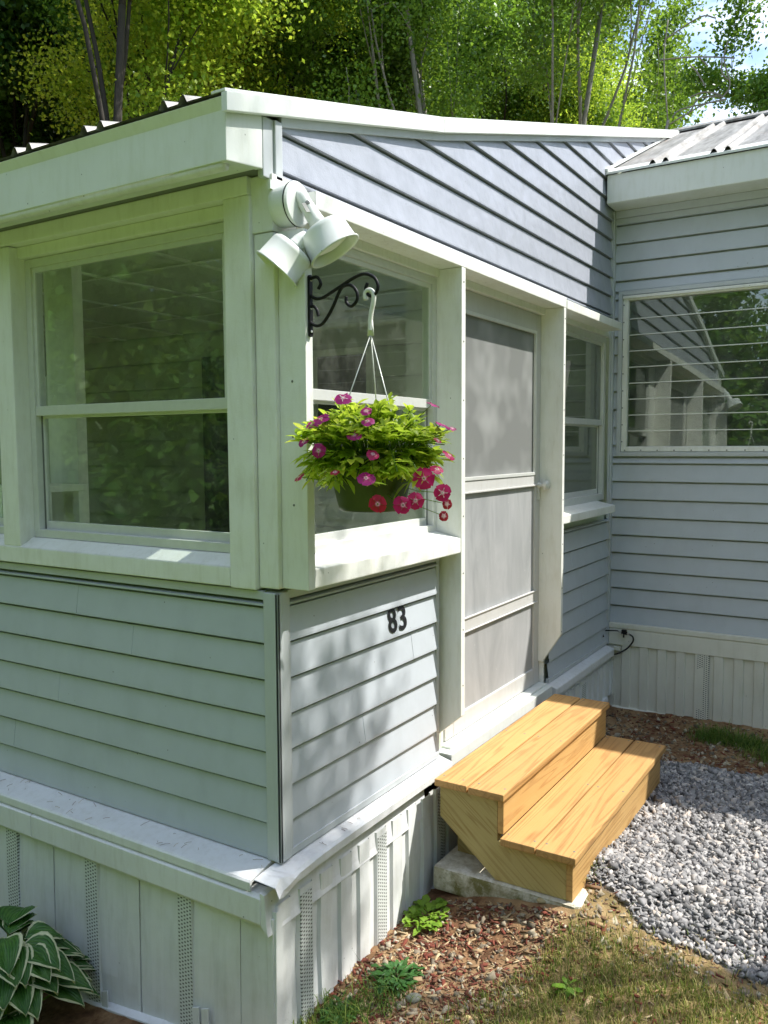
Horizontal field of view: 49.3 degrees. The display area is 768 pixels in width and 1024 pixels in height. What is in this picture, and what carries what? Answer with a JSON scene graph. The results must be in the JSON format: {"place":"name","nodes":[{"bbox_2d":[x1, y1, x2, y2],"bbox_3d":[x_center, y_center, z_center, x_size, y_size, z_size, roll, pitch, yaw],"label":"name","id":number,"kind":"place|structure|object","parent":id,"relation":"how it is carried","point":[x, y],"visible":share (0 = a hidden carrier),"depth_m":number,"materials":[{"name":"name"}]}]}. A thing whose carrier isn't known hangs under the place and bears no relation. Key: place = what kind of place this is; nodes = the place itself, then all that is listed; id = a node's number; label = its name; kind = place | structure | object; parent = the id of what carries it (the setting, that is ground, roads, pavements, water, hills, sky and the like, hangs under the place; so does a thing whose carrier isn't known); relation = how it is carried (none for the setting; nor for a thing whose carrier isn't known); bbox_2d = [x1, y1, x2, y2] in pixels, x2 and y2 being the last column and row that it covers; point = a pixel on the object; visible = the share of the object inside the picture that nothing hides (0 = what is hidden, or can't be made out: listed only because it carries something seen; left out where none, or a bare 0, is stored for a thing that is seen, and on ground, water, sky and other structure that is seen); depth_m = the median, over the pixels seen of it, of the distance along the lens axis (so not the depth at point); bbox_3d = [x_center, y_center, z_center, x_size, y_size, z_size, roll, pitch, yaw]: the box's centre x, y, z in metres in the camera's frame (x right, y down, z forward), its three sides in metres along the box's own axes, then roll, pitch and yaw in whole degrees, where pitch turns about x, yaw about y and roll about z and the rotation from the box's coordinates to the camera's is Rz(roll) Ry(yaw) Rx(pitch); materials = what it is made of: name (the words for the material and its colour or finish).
{"place":"outdoors","nodes":[
{"label":"outdoors","id":0,"kind":"place"},
{"bbox_2d":[34,705,767,1023],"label":"ground","id":1,"kind":"structure","parent":0,"point":[54,1010],"depth_m":2.88,"materials":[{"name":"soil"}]},
{"bbox_2d":[0,12,53,157],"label":"forest tree","id":2,"kind":"object","parent":1,"relation":"on","point":[3,119],"visible":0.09,"depth_m":21.95,"materials":[{"name":"green plant"}]},
{"bbox_2d":[0,0,78,157],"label":"forest tree","id":3,"kind":"object","parent":1,"relation":"on","point":[22,138],"visible":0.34,"depth_m":20.92,"materials":[{"name":"green plant"}]},
{"bbox_2d":[0,905,99,1023],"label":"hosta plant","id":4,"kind":"object","parent":1,"relation":"on","point":[37,957],"visible":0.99,"depth_m":2.71,"materials":[{"name":"green plant"}]},
{"bbox_2d":[110,51,156,116],"bbox_3d":[-5.649,-9.668,21.997,5.909,19.911,8.183,-3,5,-26],"label":"forest tree","id":5,"kind":"object","parent":1,"relation":"on","point":[135,89],"depth_m":20.90,"materials":[{"name":"green plant"}]},
{"bbox_2d":[0,0,283,128],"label":"forest tree","id":6,"kind":"object","parent":1,"relation":"on","point":[12,18],"visible":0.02,"depth_m":19.79,"materials":[{"name":"green plant"}]},
{"bbox_2d":[25,0,285,138],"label":"broadleaf tree","id":7,"kind":"object","parent":1,"relation":"on","point":[65,18],"visible":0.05,"depth_m":18.65,"materials":[{"name":"green plant"}]},
{"bbox_2d":[1,0,310,138],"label":"broadleaf tree","id":8,"kind":"object","parent":1,"relation":"on","point":[82,103],"visible":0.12,"depth_m":14.57,"materials":[{"name":"green plant"}]},
{"bbox_2d":[51,0,343,137],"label":"broadleaf tree","id":9,"kind":"object","parent":1,"relation":"on","point":[202,11],"visible":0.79,"depth_m":12.79,"materials":[{"name":"green plant"}]},
{"bbox_2d":[131,0,378,99],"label":"broadleaf tree","id":10,"kind":"object","parent":1,"relation":"on","point":[272,90],"visible":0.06,"depth_m":16.14,"materials":[{"name":"green plant"}]},
{"bbox_2d":[317,995,357,1023],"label":"weed plant","id":11,"kind":"object","parent":1,"relation":"on","point":[332,1003],"visible":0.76,"depth_m":2.64,"materials":[{"name":"green plant"}]},
{"bbox_2d":[0,88,681,1023],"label":"enclosed porch","id":12,"kind":"object","parent":1,"relation":"on","point":[268,694],"visible":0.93,"depth_m":2.96,"materials":[{"name":"plastic"}]},
{"bbox_2d":[0,517,3,533],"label":"window","id":13,"kind":"structure","parent":12,"relation":"in","point":[1,518],"depth_m":3.27,"materials":[{"name":"glass"}]},
{"bbox_2d":[0,483,86,522],"bbox_3d":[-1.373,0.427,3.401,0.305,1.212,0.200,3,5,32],"label":"side table","id":14,"kind":"object","parent":12,"relation":"on","point":[79,503],"visible":0.18,"depth_m":3.34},
{"bbox_2d":[24,222,229,552],"bbox_3d":[-0.878,-0.398,2.873,1.010,1.021,0.050,3,5,32],"label":"window","id":15,"kind":"structure","parent":12,"relation":"in","point":[212,541],"depth_m":2.94,"materials":[{"name":"wood"}]},
{"bbox_2d":[4,776,418,865],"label":"dry needles","id":16,"kind":"object","parent":12,"relation":"on","point":[175,833],"visible":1,"depth_m":2.90,"materials":[{"name":"brown plant"}]},
{"bbox_2d":[256,179,358,286],"bbox_3d":[-0.218,-0.793,2.399,0.292,0.301,0.201,-1,5,-3],"label":"flood lamp","id":17,"kind":"object","parent":12,"relation":"attached to","point":[323,241],"visible":1,"depth_m":2.35,"materials":[{"name":"metal"}]},
{"bbox_2d":[307,272,379,336],"bbox_3d":[-0.117,-0.585,2.339,0.248,0.175,0.015,3,5,32],"label":"scroll bracket","id":18,"kind":"object","parent":12,"relation":"attached to","point":[339,289],"visible":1,"depth_m":2.36,"materials":[{"name":"black metal"}]},
{"bbox_2d":[285,288,455,520],"bbox_3d":[-0.035,-0.295,2.318,0.454,0.640,0.432,3,5,32],"label":"hanging basket","id":19,"kind":"object","parent":18,"relation":"hanging from","point":[378,475],"visible":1,"depth_m":2.23,"materials":[{"name":"green plastic"}]},
{"bbox_2d":[313,248,435,553],"bbox_3d":[-0.072,-0.391,2.952,0.050,1.009,0.989,3,5,32],"label":"window","id":20,"kind":"structure","parent":12,"relation":"in","point":[346,538],"depth_m":3.17,"materials":[{"name":"wood"}]},
{"bbox_2d":[388,605,406,632],"bbox_3d":[0.050,0.397,3.110,0.012,0.093,0.128,3,5,32],"label":"house number","id":21,"kind":"object","parent":12,"relation":"attached to","point":[403,617],"visible":1,"depth_m":3.10,"materials":[{"name":"black metal"}]},
{"bbox_2d":[443,290,549,740],"bbox_3d":[0.550,-0.016,3.924,0.089,1.916,1.070,3,5,32],"label":"storm door","id":22,"kind":"structure","parent":12,"relation":"in","point":[503,340],"depth_m":3.97,"materials":[{"name":"metal"}]},
{"bbox_2d":[564,324,605,506],"bbox_3d":[1.123,-0.550,4.867,0.050,1.006,0.895,3,5,32],"label":"window","id":23,"kind":"structure","parent":12,"relation":"in","point":[584,496],"depth_m":5.17,"materials":[{"name":"metal"}]},
{"bbox_2d":[254,0,477,114],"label":"broadleaf tree","id":24,"kind":"object","parent":1,"relation":"on","point":[393,65],"visible":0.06,"depth_m":16.25,"materials":[{"name":"green plant"}]},
{"bbox_2d":[248,0,485,117],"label":"broadleaf tree","id":25,"kind":"object","parent":1,"relation":"on","point":[301,49],"visible":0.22,"depth_m":16.03,"materials":[{"name":"green plant"}]},
{"bbox_2d":[0,110,767,728],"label":"mobile home","id":26,"kind":"object","parent":1,"relation":"on","point":[688,600],"visible":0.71,"depth_m":5.29,"materials":[{"name":"plastic"}]},
{"bbox_2d":[202,355,229,531],"bbox_3d":[-1.346,-0.283,7.004,0.400,2.020,0.029,3,5,32],"label":"inner door","id":27,"kind":"structure","parent":26,"relation":"in","point":[215,425],"depth_m":7.01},
{"bbox_2d":[313,346,374,481],"bbox_3d":[-0.524,-0.735,6.446,1.050,1.000,0.038,3,5,32],"label":"inner window","id":28,"kind":"structure","parent":26,"relation":"in","point":[333,369],"depth_m":6.28,"materials":[{"name":"glass"}]},
{"bbox_2d":[603,629,633,654],"bbox_3d":[1.478,0.831,5.300,0.195,0.182,0.077,1,5,12],"label":"cable loop","id":29,"kind":"object","parent":26,"relation":"attached to","point":[624,632],"visible":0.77,"depth_m":5.27,"materials":[{"name":"black rubber"}]},
{"bbox_2d":[616,277,767,455],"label":"louvred window","id":30,"kind":"structure","parent":26,"relation":"in","point":[623,448],"depth_m":5.07,"materials":[{"name":"metal"}]},
{"bbox_2d":[367,957,424,997],"bbox_3d":[0.030,1.544,2.791,0.182,0.049,0.207,3,5,32],"label":"weed plant","id":31,"kind":"object","parent":1,"relation":"on","point":[403,972],"visible":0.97,"depth_m":2.79,"materials":[{"name":"green plant"}]},
{"bbox_2d":[295,0,520,119],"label":"broadleaf tree","id":32,"kind":"object","parent":1,"relation":"on","point":[399,22],"visible":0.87,"depth_m":14.81,"materials":[{"name":"green plant"}]},
{"bbox_2d":[405,993,421,1002],"bbox_3d":[0.095,1.560,2.690,0.056,0.023,0.044,-1,5,-10],"label":"stone","id":33,"kind":"object","parent":1,"relation":"on","point":[408,996],"visible":0.91,"depth_m":2.68,"materials":[{"name":"grey stone"}]},
{"bbox_2d":[402,894,449,935],"bbox_3d":[0.158,1.507,3.132,0.187,0.047,0.236,3,5,32],"label":"weed plant","id":34,"kind":"object","parent":1,"relation":"on","point":[416,909],"visible":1,"depth_m":3.13,"materials":[{"name":"green plant"}]},
{"bbox_2d":[467,0,532,119],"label":"forest tree","id":35,"kind":"object","parent":1,"relation":"on","point":[510,56],"visible":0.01,"depth_m":23.82,"materials":[{"name":"green plant"}]},
{"bbox_2d":[434,768,587,908],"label":"concrete slab","id":36,"kind":"structure","parent":1,"relation":"on","point":[459,873],"depth_m":3.19,"materials":[{"name":"grey concrete"}]},
{"bbox_2d":[435,694,665,901],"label":"wooden steps","id":37,"kind":"structure","parent":36,"relation":"on","point":[563,832],"depth_m":3.34,"materials":[{"name":"brown wood"}]},
{"bbox_2d":[291,717,767,1023],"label":"grass tufts","id":38,"kind":"object","parent":1,"relation":"on","point":[744,742],"visible":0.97,"depth_m":2.72,"materials":[{"name":"green plant"}]},
{"bbox_2d":[440,0,621,122],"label":"broadleaf tree","id":39,"kind":"object","parent":1,"relation":"on","point":[493,21],"visible":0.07,"depth_m":18.93,"materials":[{"name":"green plant"}]},
{"bbox_2d":[537,898,545,903],"bbox_3d":[0.578,1.410,3.042,0.046,0.021,0.039,-1,5,-8],"label":"stone","id":40,"kind":"object","parent":1,"relation":"on","point":[541,900],"visible":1,"depth_m":3.03,"materials":[{"name":"grey stone"}]},
{"bbox_2d":[317,709,767,1023],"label":"pebbles","id":41,"kind":"object","parent":1,"relation":"on","point":[533,933],"visible":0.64,"depth_m":2.90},
{"bbox_2d":[480,1,638,126],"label":"broadleaf tree","id":42,"kind":"object","parent":1,"relation":"on","point":[514,104],"visible":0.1,"depth_m":19.37,"materials":[{"name":"green plant"}]},
{"bbox_2d":[552,976,582,996],"bbox_3d":[0.580,1.504,2.642,0.095,0.034,0.088,-4,6,-39],"label":"weed plant","id":43,"kind":"object","parent":1,"relation":"on","point":[563,985],"visible":0.96,"depth_m":2.64,"materials":[{"name":"green plant"}]},
{"bbox_2d":[508,17,658,128],"bbox_3d":[5.208,-5.195,19.500,5.215,11.150,3.634,-1,5,-11],"label":"broadleaf tree","id":44,"kind":"object","parent":1,"relation":"on","point":[597,102],"visible":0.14,"depth_m":18.26,"materials":[{"name":"green plant"}]},
{"bbox_2d":[417,881,767,1023],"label":"lawn grass","id":45,"kind":"structure","parent":1,"relation":"on","point":[705,999],"depth_m":2.63,"materials":[{"name":"green plant"}]},
{"bbox_2d":[467,0,729,129],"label":"broadleaf tree","id":46,"kind":"object","parent":1,"relation":"on","point":[550,77],"visible":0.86,"depth_m":14.45,"materials":[{"name":"green plant"}]},
{"bbox_2d":[504,0,717,128],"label":"forest tree","id":47,"kind":"object","parent":1,"relation":"on","point":[678,11],"visible":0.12,"depth_m":24.37,"materials":[{"name":"green plant"}]},
{"bbox_2d":[660,15,734,129],"bbox_3d":[4.376,-3.036,12.044,1.074,7.854,0.097,1,5,18],"label":"dead tree","id":48,"kind":"object","parent":1,"relation":"on","point":[716,95],"visible":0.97,"depth_m":11.77,"materials":[{"name":"grey plant"}]},
{"bbox_2d":[666,0,767,116],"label":"broadleaf tree","id":49,"kind":"object","parent":1,"relation":"on","point":[753,88],"visible":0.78,"depth_m":13.50,"materials":[{"name":"green plant"}]},
{"bbox_2d":[494,0,767,126],"label":"sky","id":50,"kind":"structure","parent":0,"point":[758,57],"materials":[{"name":"white"}]},
{"bbox_2d":[586,760,767,984],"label":"gravel","id":51,"kind":"structure","parent":0,"point":[686,803],"depth_m":3.22,"materials":[{"name":"grey gravel"}]}
]}

